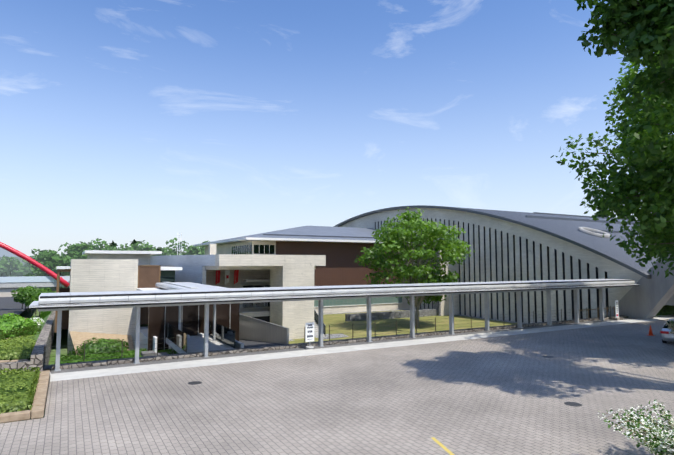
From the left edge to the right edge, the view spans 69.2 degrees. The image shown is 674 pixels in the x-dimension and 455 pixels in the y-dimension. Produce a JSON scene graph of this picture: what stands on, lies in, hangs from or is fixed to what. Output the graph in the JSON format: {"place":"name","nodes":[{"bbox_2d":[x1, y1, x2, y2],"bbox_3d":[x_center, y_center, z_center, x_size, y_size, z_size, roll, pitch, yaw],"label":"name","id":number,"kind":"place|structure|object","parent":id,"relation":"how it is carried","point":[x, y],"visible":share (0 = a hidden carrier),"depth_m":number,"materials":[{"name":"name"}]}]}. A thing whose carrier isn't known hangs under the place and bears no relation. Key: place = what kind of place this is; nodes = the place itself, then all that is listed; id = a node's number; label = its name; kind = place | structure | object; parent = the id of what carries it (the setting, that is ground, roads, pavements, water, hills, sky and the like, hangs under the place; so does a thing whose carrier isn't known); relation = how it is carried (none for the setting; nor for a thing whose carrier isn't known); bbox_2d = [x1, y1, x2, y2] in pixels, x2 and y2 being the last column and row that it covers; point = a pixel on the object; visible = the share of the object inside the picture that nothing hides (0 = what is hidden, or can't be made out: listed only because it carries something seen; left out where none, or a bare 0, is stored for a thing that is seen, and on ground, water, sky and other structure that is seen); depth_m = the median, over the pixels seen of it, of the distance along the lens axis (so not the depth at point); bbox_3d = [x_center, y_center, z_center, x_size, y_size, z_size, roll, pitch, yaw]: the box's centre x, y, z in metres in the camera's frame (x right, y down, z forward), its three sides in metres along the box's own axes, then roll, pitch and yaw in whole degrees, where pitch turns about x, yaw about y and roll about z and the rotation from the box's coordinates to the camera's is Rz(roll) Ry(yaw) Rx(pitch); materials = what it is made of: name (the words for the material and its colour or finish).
{"place":"outdoors","nodes":[
{"label":"outdoors","id":0,"kind":"place"},
{"bbox_2d":[0,248,17,256],"bbox_3d":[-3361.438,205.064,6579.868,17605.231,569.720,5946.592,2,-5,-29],"label":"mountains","id":1,"kind":"structure","parent":0,"point":[3,252],"depth_m":7936.45,"materials":[{"name":"blue"}]},
{"bbox_2d":[0,297,27,316],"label":"road","id":2,"kind":"structure","parent":0,"point":[8,305],"depth_m":109.51,"materials":[{"name":"grey asphalt"}]},
{"bbox_2d":[0,287,18,296],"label":"building","id":3,"kind":"structure","parent":2,"relation":"on","point":[5,292],"depth_m":162.18,"materials":[{"name":"beige"}]},
{"bbox_2d":[6,374,39,412],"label":"planter soil","id":4,"kind":"structure","parent":0,"point":[34,396],"depth_m":18.06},
{"bbox_2d":[0,367,40,413],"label":"ground cover","id":5,"kind":"object","parent":4,"relation":"on","point":[18,390],"visible":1,"depth_m":18.36,"materials":[{"name":"green plant"}]},
{"bbox_2d":[19,311,51,359],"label":"slope","id":6,"kind":"structure","parent":0,"point":[42,325],"depth_m":38.86,"materials":[{"name":"green plant"}]},
{"bbox_2d":[0,359,27,362],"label":"planter kerb stones","id":7,"kind":"object","parent":6,"relation":"on","point":[1,361],"visible":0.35,"depth_m":23.27,"materials":[{"name":"stone"}]},
{"bbox_2d":[0,313,37,339],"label":"bright shrub","id":8,"kind":"object","parent":6,"relation":"on","point":[8,321],"visible":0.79,"depth_m":37.80,"materials":[{"name":"green plant"}]},
{"bbox_2d":[11,286,29,308],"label":"street tree","id":9,"kind":"object","parent":6,"relation":"on","point":[16,299],"visible":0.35,"depth_m":92.07,"materials":[{"name":"green plant"}]},
{"bbox_2d":[0,325,41,360],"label":"ground cover","id":10,"kind":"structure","parent":6,"relation":"on","point":[20,346],"depth_m":26.83,"materials":[{"name":"green plant"}]},
{"bbox_2d":[16,285,33,310],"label":"street tree","id":11,"kind":"object","parent":6,"relation":"on","point":[20,300],"visible":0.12,"depth_m":90.14,"materials":[{"name":"green plant"}]},
{"bbox_2d":[18,286,35,311],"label":"street tree","id":12,"kind":"object","parent":6,"relation":"on","point":[22,291],"visible":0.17,"depth_m":87.49,"materials":[{"name":"green plant"}]},
{"bbox_2d":[29,316,43,325],"bbox_3d":[-27.109,8.749,43.775,1.883,1.574,2.968,2,-5,-29],"label":"white azalea","id":13,"kind":"object","parent":6,"relation":"on","point":[38,321],"visible":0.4,"depth_m":43.38,"materials":[{"name":"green plant"}]},
{"bbox_2d":[29,311,50,334],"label":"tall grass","id":14,"kind":"structure","parent":6,"relation":"on","point":[43,314],"depth_m":52.64,"materials":[{"name":"green plant"}]},
{"bbox_2d":[36,291,59,300],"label":"canopy roof","id":15,"kind":"structure","parent":6,"relation":"on","point":[37,296],"depth_m":73.59,"materials":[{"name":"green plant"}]},
{"bbox_2d":[177,233,181,254],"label":"roof antenna","id":16,"kind":"object","parent":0,"point":[179,239],"visible":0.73,"depth_m":72.09,"materials":[{"name":"white paint"}]},
{"bbox_2d":[156,282,223,289],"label":"canopy roof","id":17,"kind":"structure","parent":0,"point":[176,285],"depth_m":34.04,"materials":[{"name":"white metal"}]},
{"bbox_2d":[208,244,215,254],"bbox_3d":[-15.772,2.907,61.791,0.800,1.650,0.800,2,-5,-29],"label":"chimney","id":18,"kind":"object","parent":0,"point":[211,249],"depth_m":61.46,"materials":[{"name":"stone"}]},
{"bbox_2d":[239,314,288,343],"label":"ramp wall","id":19,"kind":"structure","parent":0,"point":[252,329],"depth_m":35.17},
{"bbox_2d":[49,309,525,364],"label":"court lawn","id":20,"kind":"structure","parent":0,"point":[338,321],"depth_m":54.47,"materials":[{"name":"green plant"}]},
{"bbox_2d":[69,331,133,355],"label":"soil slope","id":21,"kind":"structure","parent":20,"relation":"on","point":[77,338],"depth_m":36.56,"materials":[{"name":"beige soil"}]},
{"bbox_2d":[69,337,128,354],"bbox_3d":[-16.675,8.709,34.405,3.872,2.010,2.951,2,-5,-29],"label":"garden bush","id":22,"kind":"object","parent":21,"relation":"on","point":[100,345],"visible":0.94,"depth_m":33.85,"materials":[{"name":"green plant"}]},
{"bbox_2d":[55,348,178,363],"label":"garden shrubs","id":23,"kind":"object","parent":21,"relation":"on","point":[95,357],"visible":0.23,"depth_m":31.44,"materials":[{"name":"green plant"}]},
{"bbox_2d":[56,250,161,352],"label":"block","id":24,"kind":"structure","parent":20,"relation":"on","point":[99,270],"depth_m":37.83,"materials":[{"name":"stone"}]},
{"bbox_2d":[55,265,160,332],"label":"bronze panels","id":25,"kind":"object","parent":24,"relation":"attached to","point":[148,276],"visible":0.44,"depth_m":39.27,"materials":[{"name":"brown metal"}]},
{"bbox_2d":[160,267,181,282],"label":"link block","id":26,"kind":"structure","parent":24,"relation":"attached to","point":[167,274],"depth_m":40.90,"materials":[{"name":"white concrete"}]},
{"bbox_2d":[150,254,325,338],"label":"entrance wing","id":27,"kind":"structure","parent":20,"relation":"on","point":[260,271],"depth_m":45.60,"materials":[{"name":"beige concrete"}]},
{"bbox_2d":[137,286,239,356],"bbox_3d":[-11.488,7.216,36.833,7.000,5.050,9.400,2,-5,-29],"label":"entrance","id":28,"kind":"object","parent":27,"relation":"attached to","point":[192,319],"depth_m":34.63,"materials":[{"name":"brown glass"}]},
{"bbox_2d":[215,270,238,285],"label":"red banners","id":29,"kind":"object","parent":27,"relation":"attached to","point":[227,272],"visible":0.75,"depth_m":49.84,"materials":[{"name":"red fabric"}]},
{"bbox_2d":[239,339,282,347],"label":"ramp","id":30,"kind":"structure","parent":20,"relation":"on","point":[249,343],"depth_m":32.66,"materials":[{"name":"concrete"}]},
{"bbox_2d":[235,340,243,348],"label":"ramp kerb","id":31,"kind":"structure","parent":30,"relation":"on","point":[238,344],"depth_m":30.07,"materials":[{"name":"concrete"}]},
{"bbox_2d":[314,309,325,336],"bbox_3d":[-2.668,9.063,48.090,1.210,2.892,4.401,2,-5,-29],"label":"court stair","id":32,"kind":"object","parent":20,"relation":"on","point":[316,324],"visible":0.31,"depth_m":47.09,"materials":[{"name":"concrete"}]},
{"bbox_2d":[345,309,436,321],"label":"stone wall","id":33,"kind":"structure","parent":20,"relation":"on","point":[385,315],"depth_m":60.94,"materials":[{"name":"grey stone"}]},
{"bbox_2d":[355,207,474,327],"bbox_3d":[8.328,4.284,53.347,13.908,13.152,10.950,2,-5,-29],"label":"maple tree","id":34,"kind":"object","parent":20,"relation":"on","point":[403,237],"visible":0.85,"depth_m":51.16,"materials":[{"name":"green plant"}]},
{"bbox_2d":[440,251,458,315],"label":"fin wall","id":35,"kind":"structure","parent":20,"relation":"on","point":[445,303],"depth_m":65.72,"materials":[{"name":"stone"}]},
{"bbox_2d":[433,250,440,315],"bbox_3d":[13.328,7.213,65.178,0.245,9.150,1.100,2,-5,-29],"label":"fin wall stone end","id":36,"kind":"object","parent":35,"relation":"attached to","point":[437,305],"depth_m":64.72,"materials":[{"name":"grey stone"}]},
{"bbox_2d":[0,268,606,423],"bbox_3d":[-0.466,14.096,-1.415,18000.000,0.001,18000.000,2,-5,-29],"label":"ground","id":37,"kind":"structure","parent":0,"point":[29,314],"depth_m":95.55,"materials":[{"name":"green plant"}]},
{"bbox_2d":[0,257,11,276],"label":"valley tree","id":38,"kind":"object","parent":37,"relation":"on","point":[3,274],"visible":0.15,"depth_m":254.51,"materials":[{"name":"green plant"}]},
{"bbox_2d":[0,257,27,268],"bbox_3d":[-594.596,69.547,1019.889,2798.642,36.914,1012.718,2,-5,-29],"label":"woods band","id":39,"kind":"object","parent":37,"relation":"on","point":[20,260],"depth_m":1260.91,"materials":[{"name":"green plant"}]},
{"bbox_2d":[0,255,28,276],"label":"valley tree","id":40,"kind":"object","parent":37,"relation":"on","point":[16,264],"visible":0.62,"depth_m":250.25,"materials":[{"name":"green plant"}]},
{"bbox_2d":[0,311,54,371],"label":"stone retaining wall","id":41,"kind":"structure","parent":37,"relation":"on","point":[45,338],"depth_m":25.33,"materials":[{"name":"grey stone"}]},
{"bbox_2d":[21,256,34,273],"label":"valley tree","id":42,"kind":"object","parent":37,"relation":"on","point":[27,263],"visible":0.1,"depth_m":299.65,"materials":[{"name":"green plant"}]},
{"bbox_2d":[0,242,69,287],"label":"footbridge with arch","id":43,"kind":"object","parent":37,"relation":"on","point":[33,281],"visible":0.83,"depth_m":98.33,"materials":[{"name":"metal"}]},
{"bbox_2d":[0,314,673,454],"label":"plaza paving","id":44,"kind":"structure","parent":0,"point":[510,391],"depth_m":18.65,"materials":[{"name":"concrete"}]},
{"bbox_2d":[0,370,49,422],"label":"planter kerb stones","id":45,"kind":"object","parent":44,"relation":"on","point":[38,407],"visible":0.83,"depth_m":16.49,"materials":[{"name":"stone"}]},
{"bbox_2d":[166,320,235,357],"bbox_3d":[-10.495,7.319,34.444,2.950,1.400,12.920,2,-5,-29],"label":"stairway","id":46,"kind":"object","parent":44,"relation":"on","point":[225,338],"depth_m":31.01,"materials":[{"name":"concrete"}]},
{"bbox_2d":[159,287,215,340],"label":"columns","id":47,"kind":"structure","parent":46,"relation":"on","point":[214,321],"depth_m":32.54,"materials":[{"name":"grey metal"}]},
{"bbox_2d":[305,322,313,348],"bbox_3d":[-1.644,6.538,29.554,0.477,1.550,0.477,-2,-4,22],"label":"opening hours sign","id":48,"kind":"object","parent":44,"relation":"on","point":[309,332],"visible":1,"depth_m":29.51,"materials":[{"name":"white paint"}]},
{"bbox_2d":[54,287,604,370],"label":"canopy columns","id":49,"kind":"structure","parent":44,"relation":"on","point":[368,302],"depth_m":32.24,"materials":[{"name":"grey metal"}]},
{"bbox_2d":[38,286,623,310],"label":"canopy beams","id":50,"kind":"structure","parent":49,"relation":"on","point":[85,308],"depth_m":29.19,"materials":[{"name":"grey metal"}]},
{"bbox_2d":[29,279,639,309],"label":"canopy roof","id":51,"kind":"structure","parent":50,"relation":"on","point":[95,299],"depth_m":28.43,"materials":[{"name":"white metal"}]},
{"bbox_2d":[44,306,614,362],"bbox_3d":[6.056,7.183,35.474,46.970,1.120,0.040,2,-5,-29],"label":"wire fence","id":52,"kind":"object","parent":44,"relation":"on","point":[352,336],"visible":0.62,"depth_m":32.74,"materials":[{"name":"brown metal"}]},
{"bbox_2d":[51,315,627,369],"bbox_3d":[6.819,7.614,35.062,47.199,0.200,0.400,2,-5,-29],"label":"stone kerb row","id":53,"kind":"object","parent":44,"relation":"on","point":[156,358],"visible":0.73,"depth_m":29.29,"materials":[{"name":"grey stone"}]},
{"bbox_2d":[188,356,581,406],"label":"manhole covers","id":54,"kind":"object","parent":44,"relation":"on","point":[575,404],"visible":0.92,"depth_m":18.09,"materials":[{"name":"metal"}]},
{"bbox_2d":[431,437,454,454],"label":"parking markings","id":55,"kind":"object","parent":44,"relation":"on","point":[442,446],"visible":1,"depth_m":13.76,"materials":[{"name":"yellow paint"}]},
{"bbox_2d":[579,307,614,318],"bbox_3d":[24.183,7.962,45.409,5.480,1.000,0.080,2,-5,-29],"label":"fence","id":56,"kind":"object","parent":44,"relation":"on","point":[606,308],"visible":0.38,"depth_m":45.45,"materials":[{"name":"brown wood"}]},
{"bbox_2d":[550,48,673,277],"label":"tree","id":57,"kind":"object","parent":44,"relation":"on","point":[643,189],"visible":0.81,"depth_m":27.72,"materials":[{"name":"green plant"}]},
{"bbox_2d":[611,300,622,319],"bbox_3d":[25.490,7.521,44.514,0.900,1.750,0.600,2,-5,-29],"label":"parking sign","id":58,"kind":"object","parent":44,"relation":"on","point":[616,317],"visible":1,"depth_m":44.42,"materials":[{"name":"white paint"}]},
{"bbox_2d":[574,0,673,112],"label":"tree","id":59,"kind":"object","parent":44,"relation":"on","point":[643,27],"visible":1,"depth_m":18.51,"materials":[{"name":"green plant"}]},
{"bbox_2d":[598,400,673,454],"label":"spirea shrub","id":60,"kind":"object","parent":44,"relation":"on","point":[657,439],"visible":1,"depth_m":12.08,"materials":[{"name":"white plant"}]},
{"bbox_2d":[608,245,673,318],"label":"concrete buttress","id":61,"kind":"structure","parent":44,"relation":"on","point":[646,298],"depth_m":44.74,"materials":[{"name":"grey concrete"}]},
{"bbox_2d":[649,325,654,335],"bbox_3d":[22.422,7.354,34.937,0.380,0.700,0.380,2,-5,-29],"label":"traffic cone","id":62,"kind":"object","parent":44,"relation":"on","point":[650,332],"visible":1,"depth_m":34.86,"materials":[{"name":"orange plastic"}]},
{"bbox_2d":[655,305,673,315],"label":"grass","id":63,"kind":"structure","parent":44,"relation":"on","point":[667,310],"depth_m":48.69,"materials":[{"name":"green plant"}]},
{"bbox_2d":[660,319,673,342],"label":"silver sedan","id":64,"kind":"object","parent":44,"relation":"on","point":[666,334],"visible":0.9,"depth_m":30.86,"materials":[{"name":"grey metal"}]},
{"bbox_2d":[0,0,673,255],"label":"sky","id":65,"kind":"structure","parent":0,"point":[122,122],"materials":[{"name":"blue"}]},
{"bbox_2d":[340,208,673,322],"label":"building wall","id":66,"kind":"structure","parent":0,"point":[504,250],"depth_m":57.85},
{"bbox_2d":[666,320,673,333],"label":"plume shrub","id":67,"kind":"object","parent":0,"point":[671,326],"visible":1,"depth_m":28.44,"materials":[{"name":"green plant"}]},
{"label":"hill terrain","id":68,"kind":"structure","parent":0,"visible":0},
{"bbox_2d":[21,290,32,312],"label":"street tree","id":69,"kind":"object","parent":68,"relation":"on","point":[26,296],"visible":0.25,"depth_m":83.67,"materials":[{"name":"green plant"}]},
{"bbox_2d":[27,286,36,314],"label":"street tree","id":70,"kind":"object","parent":68,"relation":"on","point":[31,294],"visible":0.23,"depth_m":81.23,"materials":[{"name":"green plant"}]},
{"bbox_2d":[25,288,40,315],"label":"street tree","id":71,"kind":"object","parent":68,"relation":"on","point":[34,292],"visible":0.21,"depth_m":78.51,"materials":[{"name":"green plant"}]},
{"bbox_2d":[23,249,49,288],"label":"belt tree","id":72,"kind":"object","parent":68,"relation":"on","point":[36,259],"visible":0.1,"depth_m":122.53,"materials":[{"name":"green plant"}]},
{"bbox_2d":[32,288,52,300],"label":"street tree","id":73,"kind":"object","parent":68,"relation":"on","point":[42,290],"visible":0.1,"depth_m":75.61,"materials":[{"name":"green plant"}]},
{"bbox_2d":[33,242,78,291],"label":"belt tree","id":74,"kind":"object","parent":68,"relation":"on","point":[54,259],"visible":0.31,"depth_m":116.33,"materials":[{"name":"green plant"}]},
{"bbox_2d":[48,241,92,287],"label":"belt tree","id":75,"kind":"object","parent":68,"relation":"on","point":[84,245],"visible":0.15,"depth_m":121.90,"materials":[{"name":"green plant"}]},
{"bbox_2d":[69,242,93,258],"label":"belt tree","id":76,"kind":"object","parent":68,"relation":"on","point":[79,254],"visible":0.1,"depth_m":120.56,"materials":[{"name":"green plant"}]},
{"bbox_2d":[88,238,115,250],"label":"belt tree","id":77,"kind":"object","parent":68,"relation":"on","point":[107,247],"visible":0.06,"depth_m":131.68,"materials":[{"name":"green plant"}]},
{"bbox_2d":[109,241,117,249],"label":"tree","id":78,"kind":"object","parent":68,"relation":"on","point":[113,244],"visible":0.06,"depth_m":169.82,"materials":[{"name":"green plant"}]},
{"bbox_2d":[117,243,142,250],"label":"belt tree","id":79,"kind":"object","parent":68,"relation":"on","point":[128,248],"visible":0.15,"depth_m":136.04,"materials":[{"name":"green plant"}]},
{"bbox_2d":[133,240,156,255],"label":"belt tree","id":80,"kind":"object","parent":68,"relation":"on","point":[147,247],"visible":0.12,"depth_m":136.38,"materials":[{"name":"green plant"}]},
{"bbox_2d":[157,246,173,255],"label":"belt tree","id":81,"kind":"object","parent":68,"relation":"on","point":[167,251],"visible":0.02,"depth_m":139.72,"materials":[{"name":"green plant"}]},
{"bbox_2d":[166,238,189,254],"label":"belt tree","id":82,"kind":"object","parent":68,"relation":"on","point":[174,250],"visible":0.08,"depth_m":142.43,"materials":[{"name":"green plant"}]},
{"bbox_2d":[187,245,203,254],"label":"belt tree","id":83,"kind":"object","parent":68,"relation":"on","point":[190,249],"visible":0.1,"depth_m":139.77,"materials":[{"name":"green plant"}]},
{"bbox_2d":[187,246,204,254],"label":"belt tree","id":84,"kind":"object","parent":68,"relation":"on","point":[198,248],"visible":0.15,"depth_m":139.78,"materials":[{"name":"green plant"}]},
{"bbox_2d":[205,241,409,313],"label":"building","id":85,"kind":"structure","parent":68,"relation":"on","point":[341,267],"depth_m":68.73,"materials":[{"name":"stone"}]},
{"bbox_2d":[193,226,387,246],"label":"hip roof","id":86,"kind":"structure","parent":85,"relation":"on","point":[328,234],"depth_m":69.42,"materials":[{"name":"metal"}]},
{"bbox_2d":[333,205,658,278],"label":"hall roof","id":87,"kind":"structure","parent":68,"relation":"on","point":[569,232],"depth_m":56.90,"materials":[{"name":"grey metal"}]},
{"bbox_2d":[525,212,639,233],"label":"hall roof steps","id":88,"kind":"structure","parent":87,"relation":"on","point":[558,218],"depth_m":67.87,"materials":[{"name":"grey metal"}]},
{"bbox_2d":[578,227,609,237],"bbox_3d":[29.967,0.553,57.033,3.400,1.514,3.308,2,-5,-29],"label":"skylight","id":89,"kind":"object","parent":87,"relation":"on","point":[593,232],"visible":0.96,"depth_m":56.46,"materials":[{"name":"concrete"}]}
]}

